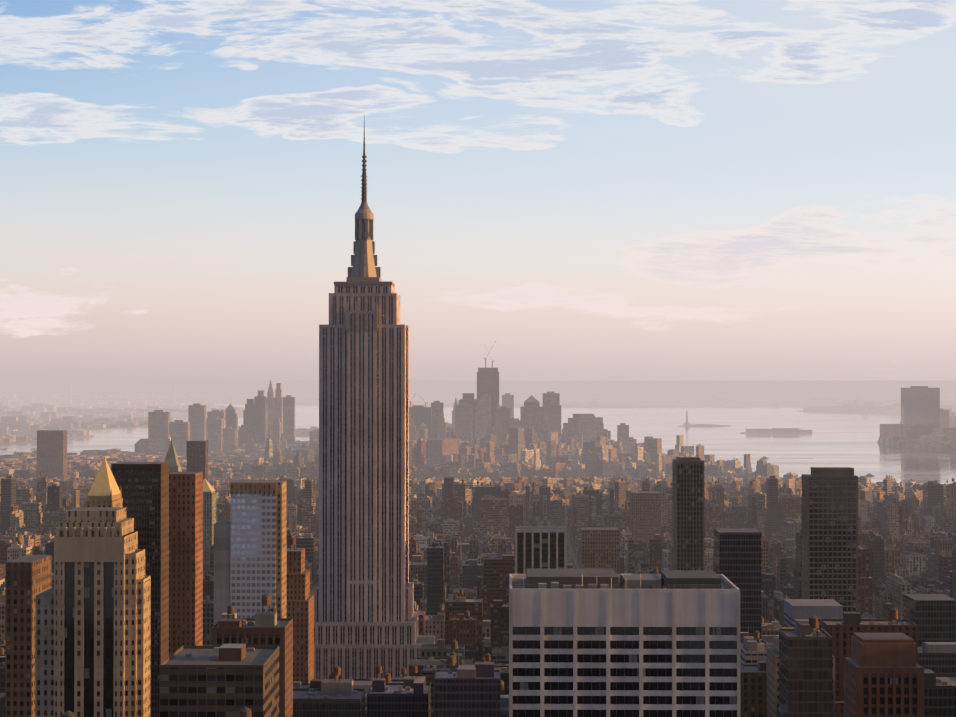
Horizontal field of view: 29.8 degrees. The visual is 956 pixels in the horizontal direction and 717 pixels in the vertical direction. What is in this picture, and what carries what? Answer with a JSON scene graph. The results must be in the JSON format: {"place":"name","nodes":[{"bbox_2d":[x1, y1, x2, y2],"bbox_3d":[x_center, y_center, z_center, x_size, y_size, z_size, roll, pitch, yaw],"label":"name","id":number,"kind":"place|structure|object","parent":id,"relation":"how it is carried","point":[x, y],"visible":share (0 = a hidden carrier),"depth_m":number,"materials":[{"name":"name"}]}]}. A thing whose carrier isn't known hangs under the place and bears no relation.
{"place":"outdoors","nodes":[
{"label":"outdoors","id":0,"kind":"place"},
{"bbox_2d":[0,416,241,444],"bbox_3d":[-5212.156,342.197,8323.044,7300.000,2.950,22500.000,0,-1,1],"label":"shoreline","id":1,"kind":"structure","parent":0,"point":[91,435],"depth_m":8881.82,"materials":[{"name":"grey"}]},
{"bbox_2d":[295,429,312,436],"bbox_3d":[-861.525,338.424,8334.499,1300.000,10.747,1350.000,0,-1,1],"label":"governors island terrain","id":2,"kind":"structure","parent":0,"point":[298,433],"depth_m":8001.97,"materials":[{"name":"grey"}]},
{"bbox_2d":[221,479,579,567],"bbox_3d":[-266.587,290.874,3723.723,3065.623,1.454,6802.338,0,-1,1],"label":"pavement","id":3,"kind":"structure","parent":0,"point":[571,550],"depth_m":2560.03,"materials":[{"name":"stone"}]},
{"bbox_2d":[35,507,150,716],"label":"skyscraper","id":4,"kind":"structure","parent":3,"relation":"on","point":[92,627],"depth_m":641.17,"materials":[{"name":"stone"}]},
{"bbox_2d":[313,121,434,678],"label":"skyscraper","id":5,"kind":"structure","parent":3,"relation":"on","point":[365,620],"depth_m":1307.59,"materials":[{"name":"stone"}]},
{"bbox_2d":[509,568,739,716],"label":"office building","id":6,"kind":"structure","parent":3,"relation":"on","point":[596,642],"depth_m":488.24,"materials":[{"name":"concrete"}]},
{"bbox_2d":[0,422,955,716],"bbox_3d":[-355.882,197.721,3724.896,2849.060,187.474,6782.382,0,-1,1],"label":"city buildings","id":7,"kind":"structure","parent":0,"point":[466,514],"depth_m":2414.82,"materials":[{"name":"concrete"}]},
{"bbox_2d":[0,341,955,475],"bbox_3d":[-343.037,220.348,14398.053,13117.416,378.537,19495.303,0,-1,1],"label":"city skyline","id":8,"kind":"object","parent":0,"point":[928,420],"visible":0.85,"depth_m":6377.65,"materials":[{"name":"stone"}]},
{"bbox_2d":[0,403,955,484],"bbox_3d":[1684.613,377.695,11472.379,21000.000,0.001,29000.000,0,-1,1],"label":"water","id":9,"kind":"structure","parent":0,"point":[840,440],"depth_m":7653.37,"materials":[{"name":"grey liquid"}]},
{"bbox_2d":[0,380,955,394],"bbox_3d":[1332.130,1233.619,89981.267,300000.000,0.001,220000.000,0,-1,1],"label":"ground","id":10,"kind":"structure","parent":0,"point":[856,383],"depth_m":84391.48,"materials":[{"name":"grey"}]},
{"bbox_2d":[0,381,955,391],"bbox_3d":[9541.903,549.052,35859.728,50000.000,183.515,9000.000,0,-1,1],"label":"distant hills","id":11,"kind":"structure","parent":0,"point":[39,386],"depth_m":33599.87,"materials":[{"name":"grey"}]},
{"bbox_2d":[0,395,955,407],"bbox_3d":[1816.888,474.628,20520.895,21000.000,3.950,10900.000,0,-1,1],"label":"staten island terrain","id":12,"kind":"structure","parent":0,"point":[780,406],"depth_m":16353.92,"materials":[{"name":"grey"}]},
{"bbox_2d":[0,0,955,379],"label":"sky","id":13,"kind":"structure","parent":0,"point":[583,189],"materials":[{"name":"blue"}]},
{"bbox_2d":[11,390,955,402],"bbox_3d":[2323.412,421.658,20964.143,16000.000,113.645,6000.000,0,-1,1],"label":"staten island hill","id":14,"kind":"structure","parent":0,"point":[637,396],"depth_m":19472.67,"materials":[{"name":"grey"}]},
{"bbox_2d":[417,477,782,567],"bbox_3d":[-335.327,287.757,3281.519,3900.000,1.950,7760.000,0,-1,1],"label":"manhattan terrain","id":15,"kind":"structure","parent":0,"point":[571,560],"depth_m":2531.45,"materials":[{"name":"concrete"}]},
{"bbox_2d":[5,430,955,716],"bbox_3d":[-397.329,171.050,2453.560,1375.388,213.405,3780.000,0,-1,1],"label":"buildings","id":16,"kind":"structure","parent":15,"relation":"on","point":[257,656],"depth_m":1000.48,"materials":[{"name":"concrete"}]},
{"bbox_2d":[677,424,728,426],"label":"island","id":17,"kind":"structure","parent":0,"point":[702,425],"depth_m":9375.65,"materials":[{"name":"grey"}]},
{"bbox_2d":[633,385,788,385],"bbox_3d":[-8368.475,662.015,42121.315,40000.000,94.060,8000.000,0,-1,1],"label":"navesink hill","id":18,"kind":"structure","parent":0,"point":[710,385],"depth_m":41461.21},
{"bbox_2d":[740,431,811,433],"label":"island","id":19,"kind":"structure","parent":0,"point":[771,432],"depth_m":8183.60,"materials":[{"name":"grey"}]},
{"bbox_2d":[798,411,955,453],"bbox_3d":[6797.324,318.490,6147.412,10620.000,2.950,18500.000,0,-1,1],"label":"shoreline","id":20,"kind":"structure","parent":0,"point":[885,444],"depth_m":6647.48,"materials":[{"name":"grey"}]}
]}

